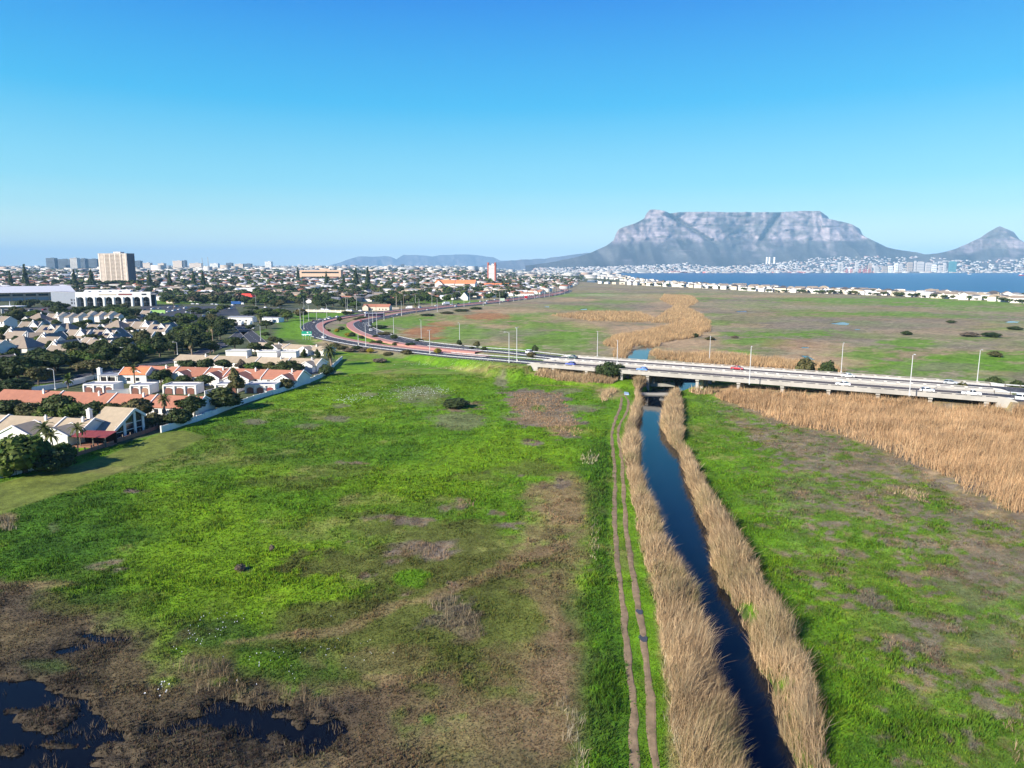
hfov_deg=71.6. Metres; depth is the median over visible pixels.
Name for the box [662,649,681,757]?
dead grass
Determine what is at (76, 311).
tree
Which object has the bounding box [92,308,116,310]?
tree
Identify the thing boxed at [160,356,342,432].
boundary wall
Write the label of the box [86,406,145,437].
glass gable house
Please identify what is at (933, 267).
city tower
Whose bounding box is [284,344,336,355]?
terraced house
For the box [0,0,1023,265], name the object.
sky
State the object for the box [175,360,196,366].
tree
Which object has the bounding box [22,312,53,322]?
gabled house
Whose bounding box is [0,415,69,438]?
terraced house
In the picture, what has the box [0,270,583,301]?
suburb houses
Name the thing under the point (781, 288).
beach house
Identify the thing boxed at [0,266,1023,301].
suburb trees
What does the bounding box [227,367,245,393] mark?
tree
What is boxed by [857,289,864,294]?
beach house
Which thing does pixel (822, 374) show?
road bridge
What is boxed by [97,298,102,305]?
window
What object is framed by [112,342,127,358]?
tree
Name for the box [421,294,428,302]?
tree
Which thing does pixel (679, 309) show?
river reeds
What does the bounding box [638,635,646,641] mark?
puddle
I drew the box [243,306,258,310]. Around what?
tree
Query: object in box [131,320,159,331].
gabled house
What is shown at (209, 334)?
tree
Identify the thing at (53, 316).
gabled house
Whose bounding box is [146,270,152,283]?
pine tree
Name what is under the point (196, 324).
tree
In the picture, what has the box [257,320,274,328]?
tree
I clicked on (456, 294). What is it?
tree
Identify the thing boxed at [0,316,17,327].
gabled house
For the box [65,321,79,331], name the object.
gabled house
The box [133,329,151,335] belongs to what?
tree
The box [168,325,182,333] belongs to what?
tree
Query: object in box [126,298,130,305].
window
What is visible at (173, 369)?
terraced house
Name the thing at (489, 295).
tree
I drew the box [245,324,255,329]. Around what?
tree
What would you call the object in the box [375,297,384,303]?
tree
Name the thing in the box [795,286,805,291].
beach house
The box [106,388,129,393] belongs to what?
garden wall
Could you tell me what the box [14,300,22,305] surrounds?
tree
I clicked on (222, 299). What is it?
tree
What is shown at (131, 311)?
tree
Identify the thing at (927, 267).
city tower
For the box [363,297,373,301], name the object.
suburban house
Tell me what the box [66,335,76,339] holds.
tree
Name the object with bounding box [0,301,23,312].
portal building
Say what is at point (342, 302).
tree
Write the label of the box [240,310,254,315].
tree
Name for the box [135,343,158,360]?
tree
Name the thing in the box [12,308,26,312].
tree
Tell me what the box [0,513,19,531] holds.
dead grass
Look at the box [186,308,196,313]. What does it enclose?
tree
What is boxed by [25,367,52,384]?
tree
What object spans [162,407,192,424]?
tree
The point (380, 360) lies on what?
shrub
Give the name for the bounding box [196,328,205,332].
tree
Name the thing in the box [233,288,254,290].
hall
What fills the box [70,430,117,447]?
veranda
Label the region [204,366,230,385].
terraced house
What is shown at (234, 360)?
terraced house
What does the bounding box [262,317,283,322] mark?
substation
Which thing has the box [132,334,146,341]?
tree
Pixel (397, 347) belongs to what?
kerb
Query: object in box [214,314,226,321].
tree
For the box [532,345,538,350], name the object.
tree
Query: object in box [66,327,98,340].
gabled house
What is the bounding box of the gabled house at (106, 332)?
[92,327,125,337]
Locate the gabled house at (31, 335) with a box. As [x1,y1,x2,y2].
[27,332,42,338]
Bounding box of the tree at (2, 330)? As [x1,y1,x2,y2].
[0,327,6,333]
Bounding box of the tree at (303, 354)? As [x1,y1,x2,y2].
[300,348,307,357]
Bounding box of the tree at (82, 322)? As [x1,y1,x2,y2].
[74,321,86,324]
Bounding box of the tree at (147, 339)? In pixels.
[141,335,154,354]
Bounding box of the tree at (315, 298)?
[311,296,321,300]
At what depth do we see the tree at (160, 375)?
258.62 m
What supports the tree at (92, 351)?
on the ground at (868, 338)
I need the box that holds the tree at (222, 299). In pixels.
[217,296,228,303]
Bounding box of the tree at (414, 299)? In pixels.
[409,296,420,302]
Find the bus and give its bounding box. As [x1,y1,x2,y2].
[364,313,384,316]
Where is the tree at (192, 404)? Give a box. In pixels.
[173,395,206,412]
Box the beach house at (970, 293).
[964,292,976,298]
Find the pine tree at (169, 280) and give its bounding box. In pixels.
[166,271,172,283]
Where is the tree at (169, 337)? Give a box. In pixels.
[163,335,175,350]
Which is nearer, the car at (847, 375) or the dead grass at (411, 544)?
the dead grass at (411, 544)
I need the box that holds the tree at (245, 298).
[240,296,249,303]
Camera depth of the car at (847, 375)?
244.60 m
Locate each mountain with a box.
[525,209,946,271]
[907,226,1023,271]
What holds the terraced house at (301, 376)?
on the ground at (868, 338)
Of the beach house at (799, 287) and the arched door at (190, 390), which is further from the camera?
the beach house at (799, 287)
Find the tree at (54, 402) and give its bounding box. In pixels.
[37,393,76,411]
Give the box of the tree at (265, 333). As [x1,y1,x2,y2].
[259,332,270,337]
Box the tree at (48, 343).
[44,340,51,347]
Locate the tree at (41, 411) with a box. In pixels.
[30,406,58,416]
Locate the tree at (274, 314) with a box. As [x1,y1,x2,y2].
[270,310,278,316]
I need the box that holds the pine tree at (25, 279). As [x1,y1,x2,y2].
[21,264,29,283]
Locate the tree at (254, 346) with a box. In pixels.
[246,342,263,353]
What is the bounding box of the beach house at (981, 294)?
[974,292,987,299]
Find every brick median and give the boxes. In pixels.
[316,288,567,356]
[346,289,566,353]
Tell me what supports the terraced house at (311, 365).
on the ground at (868, 338)
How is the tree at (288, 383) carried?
on the ground at (868, 338)
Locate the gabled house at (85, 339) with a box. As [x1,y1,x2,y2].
[81,337,97,342]
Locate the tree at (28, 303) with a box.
[21,299,34,307]
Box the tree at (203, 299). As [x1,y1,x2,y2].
[196,295,208,302]
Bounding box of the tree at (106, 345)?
[100,342,115,350]
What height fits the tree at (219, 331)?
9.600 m
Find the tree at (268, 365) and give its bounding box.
[262,361,275,369]
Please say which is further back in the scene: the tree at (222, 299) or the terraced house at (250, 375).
the tree at (222, 299)
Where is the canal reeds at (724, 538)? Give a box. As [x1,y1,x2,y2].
[658,378,837,767]
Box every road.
[31,332,246,384]
[153,304,371,311]
[234,312,361,342]
[301,289,570,365]
[353,289,591,360]
[956,384,1023,392]
[956,391,1023,401]
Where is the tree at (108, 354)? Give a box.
[94,349,116,368]
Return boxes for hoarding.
[150,310,164,312]
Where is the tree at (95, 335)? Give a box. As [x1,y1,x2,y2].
[81,334,97,337]
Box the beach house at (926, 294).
[920,293,928,297]
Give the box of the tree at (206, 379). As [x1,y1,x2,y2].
[194,374,215,389]
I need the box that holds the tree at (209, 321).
[203,319,213,331]
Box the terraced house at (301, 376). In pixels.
[261,368,311,385]
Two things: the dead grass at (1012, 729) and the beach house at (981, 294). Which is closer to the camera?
the dead grass at (1012, 729)
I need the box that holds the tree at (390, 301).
[384,298,395,303]
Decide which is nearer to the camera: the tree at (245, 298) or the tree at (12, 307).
the tree at (12, 307)
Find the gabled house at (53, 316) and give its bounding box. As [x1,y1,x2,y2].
[47,312,70,319]
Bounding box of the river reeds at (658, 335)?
[602,317,845,371]
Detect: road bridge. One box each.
[527,359,1016,407]
[550,355,1008,391]
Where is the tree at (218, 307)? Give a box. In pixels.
[216,305,223,311]
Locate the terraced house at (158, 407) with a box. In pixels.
[152,394,214,416]
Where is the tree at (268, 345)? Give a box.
[263,342,273,349]
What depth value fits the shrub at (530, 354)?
304.02 m
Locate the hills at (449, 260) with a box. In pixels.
[329,254,502,265]
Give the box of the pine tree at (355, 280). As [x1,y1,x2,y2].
[353,267,359,284]
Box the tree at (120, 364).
[110,358,132,369]
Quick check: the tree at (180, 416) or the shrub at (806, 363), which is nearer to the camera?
the tree at (180, 416)
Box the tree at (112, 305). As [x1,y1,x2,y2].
[104,303,120,307]
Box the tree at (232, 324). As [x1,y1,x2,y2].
[229,321,236,330]
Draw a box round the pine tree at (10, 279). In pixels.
[7,270,12,282]
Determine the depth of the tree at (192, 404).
200.57 m
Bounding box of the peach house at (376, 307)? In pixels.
[362,304,391,310]
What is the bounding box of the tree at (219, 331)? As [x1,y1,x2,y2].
[208,326,226,340]
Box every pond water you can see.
[627,346,652,359]
[830,322,848,324]
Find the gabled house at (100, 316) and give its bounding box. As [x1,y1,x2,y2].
[87,311,123,321]
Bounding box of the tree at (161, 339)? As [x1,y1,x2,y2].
[151,337,168,352]
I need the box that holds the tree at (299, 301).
[295,299,303,304]
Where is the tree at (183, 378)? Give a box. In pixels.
[174,375,193,381]
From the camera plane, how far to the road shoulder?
414.41 m
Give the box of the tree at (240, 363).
[234,359,245,368]
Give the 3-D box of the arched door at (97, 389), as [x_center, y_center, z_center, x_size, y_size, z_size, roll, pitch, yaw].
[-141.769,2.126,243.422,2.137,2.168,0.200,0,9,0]
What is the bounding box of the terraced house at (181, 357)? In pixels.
[173,354,219,365]
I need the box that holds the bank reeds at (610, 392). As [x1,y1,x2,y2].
[600,386,616,402]
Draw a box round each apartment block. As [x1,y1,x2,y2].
[98,252,135,281]
[135,260,142,267]
[143,262,152,267]
[172,260,182,267]
[182,260,187,266]
[189,263,201,267]
[210,263,219,267]
[243,263,252,267]
[265,261,272,267]
[299,269,342,277]
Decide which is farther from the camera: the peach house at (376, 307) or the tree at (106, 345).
the peach house at (376, 307)
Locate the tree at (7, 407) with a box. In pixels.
[0,399,23,414]
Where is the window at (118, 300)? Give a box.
[116,298,121,303]
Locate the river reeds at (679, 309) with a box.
[651,293,710,322]
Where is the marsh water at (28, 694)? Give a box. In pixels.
[0,633,348,767]
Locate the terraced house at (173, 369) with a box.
[135,365,180,382]
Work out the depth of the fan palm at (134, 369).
258.92 m
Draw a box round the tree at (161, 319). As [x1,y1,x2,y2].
[157,316,173,322]
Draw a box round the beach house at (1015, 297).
[1010,295,1023,302]
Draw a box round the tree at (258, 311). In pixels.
[254,309,265,313]
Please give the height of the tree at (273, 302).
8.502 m
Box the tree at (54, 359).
[37,351,76,373]
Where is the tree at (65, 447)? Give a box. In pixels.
[52,442,79,454]
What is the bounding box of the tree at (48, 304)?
[43,302,55,306]
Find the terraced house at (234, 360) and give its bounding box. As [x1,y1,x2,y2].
[213,355,261,368]
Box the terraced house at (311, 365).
[290,357,327,372]
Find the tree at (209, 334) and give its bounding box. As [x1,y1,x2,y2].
[205,332,215,339]
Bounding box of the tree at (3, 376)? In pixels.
[0,356,14,379]
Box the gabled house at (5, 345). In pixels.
[0,340,16,353]
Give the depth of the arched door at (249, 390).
242.78 m
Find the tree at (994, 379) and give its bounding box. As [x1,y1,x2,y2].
[984,376,1004,383]
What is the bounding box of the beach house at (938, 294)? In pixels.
[930,292,941,297]
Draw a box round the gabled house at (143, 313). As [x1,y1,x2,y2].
[140,310,152,316]
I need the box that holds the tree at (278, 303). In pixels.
[275,301,284,306]
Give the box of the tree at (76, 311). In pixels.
[65,309,83,313]
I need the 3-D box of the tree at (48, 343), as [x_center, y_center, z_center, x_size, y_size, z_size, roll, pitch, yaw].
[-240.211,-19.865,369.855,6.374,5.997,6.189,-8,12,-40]
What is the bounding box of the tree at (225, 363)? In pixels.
[214,359,232,367]
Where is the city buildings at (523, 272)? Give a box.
[0,265,626,277]
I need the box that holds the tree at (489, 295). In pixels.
[484,293,494,299]
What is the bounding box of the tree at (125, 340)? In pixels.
[112,336,134,342]
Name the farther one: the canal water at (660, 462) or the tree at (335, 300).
the tree at (335, 300)
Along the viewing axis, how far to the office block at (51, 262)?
5384.60 m
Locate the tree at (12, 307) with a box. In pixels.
[8,306,19,309]
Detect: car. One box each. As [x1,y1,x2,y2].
[565,361,575,364]
[636,367,647,370]
[731,365,743,369]
[835,381,850,385]
[841,373,855,377]
[920,387,934,392]
[943,379,957,384]
[1015,393,1023,398]
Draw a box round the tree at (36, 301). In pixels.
[31,299,39,305]
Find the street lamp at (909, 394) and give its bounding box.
[908,354,915,395]
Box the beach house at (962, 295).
[958,292,967,299]
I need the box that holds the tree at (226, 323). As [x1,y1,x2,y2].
[214,319,231,328]
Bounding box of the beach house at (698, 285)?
[694,283,702,287]
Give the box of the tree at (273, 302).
[268,300,276,306]
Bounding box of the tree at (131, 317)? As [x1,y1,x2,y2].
[125,315,140,318]
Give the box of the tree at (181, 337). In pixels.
[173,333,187,351]
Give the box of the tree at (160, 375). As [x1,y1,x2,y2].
[147,368,172,385]
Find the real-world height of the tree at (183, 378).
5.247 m
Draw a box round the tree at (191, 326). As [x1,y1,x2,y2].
[182,324,198,328]
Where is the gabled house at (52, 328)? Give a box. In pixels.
[35,323,65,332]
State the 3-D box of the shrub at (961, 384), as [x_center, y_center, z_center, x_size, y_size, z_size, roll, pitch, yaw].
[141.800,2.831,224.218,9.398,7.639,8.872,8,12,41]
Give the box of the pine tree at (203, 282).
[200,271,206,284]
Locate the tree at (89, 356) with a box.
[77,353,103,371]
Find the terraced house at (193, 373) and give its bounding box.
[171,367,211,380]
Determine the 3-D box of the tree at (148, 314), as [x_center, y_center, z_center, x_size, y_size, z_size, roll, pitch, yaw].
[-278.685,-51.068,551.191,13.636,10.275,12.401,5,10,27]
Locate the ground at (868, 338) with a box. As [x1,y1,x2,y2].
[0,266,1023,767]
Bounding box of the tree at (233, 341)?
[222,337,243,348]
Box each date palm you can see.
[256,313,262,322]
[320,343,337,364]
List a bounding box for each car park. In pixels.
[24,306,78,314]
[137,306,239,320]
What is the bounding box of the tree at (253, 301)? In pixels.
[248,299,258,304]
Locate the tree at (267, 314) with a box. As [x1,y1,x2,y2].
[256,311,272,316]
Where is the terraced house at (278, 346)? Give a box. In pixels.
[252,342,289,351]
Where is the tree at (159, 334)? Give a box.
[155,331,162,336]
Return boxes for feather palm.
[30,420,56,439]
[40,429,62,444]
[68,422,87,451]
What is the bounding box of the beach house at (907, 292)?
[905,291,914,296]
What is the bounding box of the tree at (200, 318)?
[197,316,207,320]
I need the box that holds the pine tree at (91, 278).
[88,269,95,283]
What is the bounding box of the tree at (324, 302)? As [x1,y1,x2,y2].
[318,300,334,307]
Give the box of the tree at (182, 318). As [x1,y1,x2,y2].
[175,314,192,323]
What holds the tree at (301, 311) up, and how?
on the ground at (868, 338)
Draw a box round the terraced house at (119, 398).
[110,392,159,414]
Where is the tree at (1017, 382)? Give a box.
[1009,379,1023,387]
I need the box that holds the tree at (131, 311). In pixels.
[122,308,135,314]
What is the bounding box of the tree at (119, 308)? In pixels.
[115,306,126,309]
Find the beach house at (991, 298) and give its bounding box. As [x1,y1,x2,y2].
[987,295,996,300]
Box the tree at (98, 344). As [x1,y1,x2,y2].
[88,339,108,348]
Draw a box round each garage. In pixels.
[82,381,123,392]
[129,382,158,393]
[162,382,203,394]
[214,381,244,392]
[225,349,251,355]
[244,381,280,392]
[257,350,280,356]
[281,350,299,357]
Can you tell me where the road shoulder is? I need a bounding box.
[367,321,475,347]
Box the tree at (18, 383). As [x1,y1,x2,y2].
[0,378,33,390]
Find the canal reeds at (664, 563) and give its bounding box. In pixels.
[617,374,758,767]
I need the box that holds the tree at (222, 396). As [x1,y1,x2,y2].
[206,386,243,407]
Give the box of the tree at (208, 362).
[194,358,215,367]
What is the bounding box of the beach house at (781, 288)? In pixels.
[777,287,786,291]
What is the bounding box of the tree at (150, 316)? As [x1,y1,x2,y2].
[147,314,159,320]
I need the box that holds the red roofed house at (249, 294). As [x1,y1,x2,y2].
[236,293,254,301]
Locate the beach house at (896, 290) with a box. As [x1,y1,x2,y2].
[891,289,900,295]
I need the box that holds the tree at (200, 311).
[195,309,207,314]
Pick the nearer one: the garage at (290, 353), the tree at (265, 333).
the garage at (290, 353)
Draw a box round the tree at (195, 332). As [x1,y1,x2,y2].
[186,328,200,336]
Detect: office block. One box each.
[46,258,57,268]
[58,259,69,268]
[70,258,80,267]
[80,258,88,268]
[88,258,98,267]
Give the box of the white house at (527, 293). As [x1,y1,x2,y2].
[509,292,534,295]
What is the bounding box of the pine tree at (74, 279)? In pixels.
[71,269,77,283]
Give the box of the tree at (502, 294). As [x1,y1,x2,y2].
[495,291,507,297]
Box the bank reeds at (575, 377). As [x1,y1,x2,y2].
[534,367,617,383]
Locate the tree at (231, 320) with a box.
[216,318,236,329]
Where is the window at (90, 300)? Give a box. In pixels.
[88,298,93,305]
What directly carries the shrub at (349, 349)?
on the ground at (868, 338)
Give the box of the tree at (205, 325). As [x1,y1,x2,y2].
[197,321,209,330]
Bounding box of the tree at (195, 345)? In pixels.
[183,332,200,349]
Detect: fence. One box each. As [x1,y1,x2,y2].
[0,468,33,477]
[76,440,113,456]
[117,423,158,441]
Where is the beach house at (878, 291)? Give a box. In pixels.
[876,290,886,295]
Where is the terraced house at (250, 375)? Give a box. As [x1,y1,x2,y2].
[222,367,267,383]
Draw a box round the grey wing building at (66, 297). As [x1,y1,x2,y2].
[50,291,80,306]
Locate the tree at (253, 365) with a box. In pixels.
[242,362,264,368]
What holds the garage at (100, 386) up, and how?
on the ground at (868, 338)
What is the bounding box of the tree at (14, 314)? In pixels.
[2,310,27,318]
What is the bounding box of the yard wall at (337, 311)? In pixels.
[305,309,346,312]
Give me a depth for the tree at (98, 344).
332.27 m
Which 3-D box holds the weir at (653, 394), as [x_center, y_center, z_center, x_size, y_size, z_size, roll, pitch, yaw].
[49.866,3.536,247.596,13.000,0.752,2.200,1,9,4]
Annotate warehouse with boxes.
[0,286,75,300]
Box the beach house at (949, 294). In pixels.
[944,292,957,298]
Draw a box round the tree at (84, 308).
[71,307,89,310]
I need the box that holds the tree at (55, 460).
[32,447,77,471]
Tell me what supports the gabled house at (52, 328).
on the ground at (868, 338)
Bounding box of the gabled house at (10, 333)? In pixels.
[4,327,33,340]
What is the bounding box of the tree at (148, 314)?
[143,312,158,320]
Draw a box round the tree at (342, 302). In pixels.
[338,298,349,307]
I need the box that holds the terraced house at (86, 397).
[62,391,117,403]
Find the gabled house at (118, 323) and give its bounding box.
[101,319,130,331]
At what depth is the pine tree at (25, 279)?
1479.78 m
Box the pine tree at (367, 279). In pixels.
[365,267,371,283]
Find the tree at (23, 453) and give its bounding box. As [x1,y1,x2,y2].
[0,433,56,477]
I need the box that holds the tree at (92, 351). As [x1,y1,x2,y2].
[87,349,98,353]
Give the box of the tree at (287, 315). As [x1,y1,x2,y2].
[281,312,292,320]
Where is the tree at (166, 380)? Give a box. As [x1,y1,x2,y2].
[162,377,174,384]
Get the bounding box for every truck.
[231,301,243,304]
[961,389,981,395]
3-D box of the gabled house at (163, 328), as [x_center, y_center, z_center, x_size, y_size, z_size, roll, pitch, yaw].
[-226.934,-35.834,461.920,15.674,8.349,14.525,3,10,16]
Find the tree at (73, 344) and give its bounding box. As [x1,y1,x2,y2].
[60,341,88,349]
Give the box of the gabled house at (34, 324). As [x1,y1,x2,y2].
[18,320,50,331]
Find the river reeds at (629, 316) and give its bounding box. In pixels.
[552,310,657,321]
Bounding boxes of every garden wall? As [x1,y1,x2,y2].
[31,378,85,389]
[71,371,112,380]
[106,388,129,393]
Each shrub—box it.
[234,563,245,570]
[267,336,276,341]
[275,338,283,342]
[335,345,348,348]
[342,348,355,351]
[351,345,362,349]
[369,325,388,328]
[372,358,386,362]
[378,332,392,334]
[383,352,392,355]
[400,349,413,353]
[433,348,441,352]
[441,397,470,408]
[453,309,468,311]
[526,352,535,357]
[594,361,625,376]
[795,357,816,371]
[817,360,837,372]
[900,331,912,334]
[956,381,967,386]
[959,332,979,336]
[980,332,1002,336]
[986,351,1002,356]
[1007,326,1023,329]
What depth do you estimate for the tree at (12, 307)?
658.82 m
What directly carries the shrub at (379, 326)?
on the ground at (868, 338)
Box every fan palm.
[128,364,138,382]
[157,393,169,414]
[184,334,197,354]
[209,323,216,352]
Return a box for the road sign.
[302,331,311,337]
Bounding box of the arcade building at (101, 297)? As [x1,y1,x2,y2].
[75,290,157,306]
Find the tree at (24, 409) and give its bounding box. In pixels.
[13,402,39,415]
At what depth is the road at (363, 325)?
441.96 m
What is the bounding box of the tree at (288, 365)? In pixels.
[270,360,304,369]
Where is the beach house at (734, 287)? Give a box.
[731,285,737,289]
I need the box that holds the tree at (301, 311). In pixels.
[292,308,307,318]
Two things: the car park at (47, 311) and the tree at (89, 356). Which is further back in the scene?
the car park at (47, 311)
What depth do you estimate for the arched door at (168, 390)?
241.77 m
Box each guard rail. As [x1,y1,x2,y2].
[300,324,533,363]
[368,317,564,354]
[428,345,550,358]
[451,352,552,359]
[990,383,1023,387]
[994,390,1023,394]
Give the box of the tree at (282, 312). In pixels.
[279,310,291,314]
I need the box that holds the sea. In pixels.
[621,273,1023,292]
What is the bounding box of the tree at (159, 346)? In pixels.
[149,341,171,356]
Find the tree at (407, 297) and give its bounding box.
[404,294,411,303]
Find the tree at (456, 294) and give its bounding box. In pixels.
[452,292,460,296]
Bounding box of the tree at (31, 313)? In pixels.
[23,310,46,315]
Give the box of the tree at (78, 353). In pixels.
[65,350,85,370]
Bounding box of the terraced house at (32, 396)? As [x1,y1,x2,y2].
[0,389,64,402]
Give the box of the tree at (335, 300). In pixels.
[329,299,338,306]
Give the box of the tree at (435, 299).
[430,297,443,303]
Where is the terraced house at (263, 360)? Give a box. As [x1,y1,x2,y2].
[256,356,291,363]
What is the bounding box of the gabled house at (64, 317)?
[57,312,94,323]
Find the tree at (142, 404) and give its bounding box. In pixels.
[118,397,153,413]
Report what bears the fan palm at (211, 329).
on the ground at (868, 338)
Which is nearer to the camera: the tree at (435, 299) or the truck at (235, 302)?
the truck at (235, 302)
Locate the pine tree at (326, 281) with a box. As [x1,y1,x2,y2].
[324,271,328,283]
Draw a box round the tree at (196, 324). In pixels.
[183,322,203,327]
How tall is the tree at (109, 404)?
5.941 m
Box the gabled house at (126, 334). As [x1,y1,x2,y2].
[107,332,135,344]
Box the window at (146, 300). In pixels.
[144,297,149,305]
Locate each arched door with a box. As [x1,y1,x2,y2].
[85,387,91,391]
[95,387,101,392]
[132,388,138,393]
[142,388,147,393]
[165,388,171,393]
[176,388,182,393]
[187,388,193,393]
[247,387,252,392]
[257,387,262,392]
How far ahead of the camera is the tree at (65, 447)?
157.59 m
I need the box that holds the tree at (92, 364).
[69,358,115,378]
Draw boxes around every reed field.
[689,384,721,394]
[715,385,1023,514]
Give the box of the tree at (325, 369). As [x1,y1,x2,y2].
[318,364,334,375]
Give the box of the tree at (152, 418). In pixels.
[144,412,164,426]
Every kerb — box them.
[316,288,563,356]
[353,293,559,351]
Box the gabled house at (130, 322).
[122,318,140,325]
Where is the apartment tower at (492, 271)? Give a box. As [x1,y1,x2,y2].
[487,262,496,280]
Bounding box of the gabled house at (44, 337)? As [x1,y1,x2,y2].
[36,331,67,343]
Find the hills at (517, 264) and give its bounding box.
[478,253,587,269]
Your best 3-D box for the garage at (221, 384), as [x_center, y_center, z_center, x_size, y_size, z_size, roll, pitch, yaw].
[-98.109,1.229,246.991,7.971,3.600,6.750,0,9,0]
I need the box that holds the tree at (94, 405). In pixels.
[73,400,102,416]
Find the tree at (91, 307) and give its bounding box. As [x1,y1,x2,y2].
[85,306,101,310]
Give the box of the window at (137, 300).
[135,298,140,305]
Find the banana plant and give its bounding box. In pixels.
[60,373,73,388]
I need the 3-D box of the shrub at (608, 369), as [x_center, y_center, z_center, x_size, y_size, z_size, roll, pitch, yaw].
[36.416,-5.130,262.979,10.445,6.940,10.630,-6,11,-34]
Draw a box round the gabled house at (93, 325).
[86,324,102,327]
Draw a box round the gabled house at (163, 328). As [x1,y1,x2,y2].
[146,322,177,334]
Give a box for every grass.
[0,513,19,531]
[170,651,334,712]
[403,539,449,559]
[426,592,486,637]
[457,498,474,506]
[510,392,581,436]
[556,691,591,767]
[581,449,598,463]
[589,515,599,556]
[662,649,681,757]
[886,482,928,501]
[999,700,1023,763]
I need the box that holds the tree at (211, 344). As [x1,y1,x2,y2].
[200,340,219,353]
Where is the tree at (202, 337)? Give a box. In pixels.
[196,332,210,348]
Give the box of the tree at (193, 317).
[186,314,197,322]
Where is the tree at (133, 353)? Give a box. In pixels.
[118,343,145,363]
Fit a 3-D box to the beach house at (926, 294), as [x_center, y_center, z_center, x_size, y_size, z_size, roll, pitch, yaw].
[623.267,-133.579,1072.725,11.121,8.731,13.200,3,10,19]
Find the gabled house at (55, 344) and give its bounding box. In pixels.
[46,338,81,350]
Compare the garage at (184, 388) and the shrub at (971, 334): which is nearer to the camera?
the garage at (184, 388)
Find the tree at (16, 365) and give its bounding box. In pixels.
[0,355,42,377]
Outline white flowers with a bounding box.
[144,358,470,695]
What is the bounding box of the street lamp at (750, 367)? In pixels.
[749,346,751,383]
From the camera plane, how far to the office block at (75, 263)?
5177.73 m
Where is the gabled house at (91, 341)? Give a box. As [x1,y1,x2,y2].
[87,336,121,344]
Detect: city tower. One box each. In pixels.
[854,262,858,271]
[868,263,871,272]
[874,266,878,272]
[881,266,887,271]
[887,266,892,272]
[894,263,898,271]
[898,264,902,271]
[907,262,912,270]
[916,261,923,271]
[925,263,930,271]
[930,264,936,271]
[948,261,956,271]
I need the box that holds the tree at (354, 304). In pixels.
[348,301,360,308]
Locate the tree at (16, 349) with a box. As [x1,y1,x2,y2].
[7,347,20,353]
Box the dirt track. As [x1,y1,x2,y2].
[610,393,659,767]
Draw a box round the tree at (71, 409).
[55,401,82,417]
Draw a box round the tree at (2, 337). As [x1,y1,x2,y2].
[0,334,5,339]
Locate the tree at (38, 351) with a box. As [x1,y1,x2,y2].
[25,347,48,366]
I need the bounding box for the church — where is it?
[461,292,469,299]
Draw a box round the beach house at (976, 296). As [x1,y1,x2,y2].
[970,295,981,299]
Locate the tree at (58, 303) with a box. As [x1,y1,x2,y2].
[50,301,65,307]
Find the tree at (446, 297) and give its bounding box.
[442,295,450,301]
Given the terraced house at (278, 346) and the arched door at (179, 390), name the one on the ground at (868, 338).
the terraced house at (278, 346)
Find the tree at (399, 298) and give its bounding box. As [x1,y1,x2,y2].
[394,295,405,303]
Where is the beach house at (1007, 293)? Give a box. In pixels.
[1001,291,1012,295]
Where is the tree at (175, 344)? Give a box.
[167,339,185,353]
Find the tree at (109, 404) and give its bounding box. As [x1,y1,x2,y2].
[96,402,121,415]
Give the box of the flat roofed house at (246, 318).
[228,316,256,322]
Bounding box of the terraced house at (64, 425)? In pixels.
[40,416,103,444]
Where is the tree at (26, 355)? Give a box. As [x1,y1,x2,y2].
[22,354,42,377]
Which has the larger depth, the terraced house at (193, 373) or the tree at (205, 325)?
the tree at (205, 325)
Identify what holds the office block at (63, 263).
on the ground at (868, 338)
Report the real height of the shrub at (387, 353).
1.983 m
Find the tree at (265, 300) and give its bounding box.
[259,297,272,305]
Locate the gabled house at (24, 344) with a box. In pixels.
[8,334,46,352]
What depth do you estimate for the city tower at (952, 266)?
8831.88 m
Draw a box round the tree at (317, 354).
[314,349,320,358]
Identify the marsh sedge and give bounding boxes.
[1,628,345,767]
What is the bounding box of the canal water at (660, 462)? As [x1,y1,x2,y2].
[636,380,796,767]
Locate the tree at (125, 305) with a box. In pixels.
[119,303,129,307]
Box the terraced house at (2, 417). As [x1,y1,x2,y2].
[0,414,10,421]
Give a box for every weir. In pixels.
[641,393,666,394]
[649,382,674,386]
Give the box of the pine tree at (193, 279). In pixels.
[191,271,195,282]
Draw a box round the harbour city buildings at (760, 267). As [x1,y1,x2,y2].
[532,256,1023,272]
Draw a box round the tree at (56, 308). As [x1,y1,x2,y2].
[48,305,67,311]
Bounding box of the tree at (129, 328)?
[124,326,134,331]
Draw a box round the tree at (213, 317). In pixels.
[206,314,217,321]
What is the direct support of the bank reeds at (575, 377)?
on the ground at (868, 338)
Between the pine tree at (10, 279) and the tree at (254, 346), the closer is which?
the tree at (254, 346)
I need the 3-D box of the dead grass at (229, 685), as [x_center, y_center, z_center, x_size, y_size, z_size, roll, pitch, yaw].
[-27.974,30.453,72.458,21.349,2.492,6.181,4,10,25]
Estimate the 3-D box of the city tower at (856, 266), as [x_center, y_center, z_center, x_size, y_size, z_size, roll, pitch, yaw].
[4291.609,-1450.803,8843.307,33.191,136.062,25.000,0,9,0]
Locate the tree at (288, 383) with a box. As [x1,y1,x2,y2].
[279,378,294,387]
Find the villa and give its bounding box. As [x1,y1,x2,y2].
[96,367,154,383]
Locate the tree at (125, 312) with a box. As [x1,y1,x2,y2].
[115,310,129,316]
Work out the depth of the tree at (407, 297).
865.62 m
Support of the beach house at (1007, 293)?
on the ground at (868, 338)

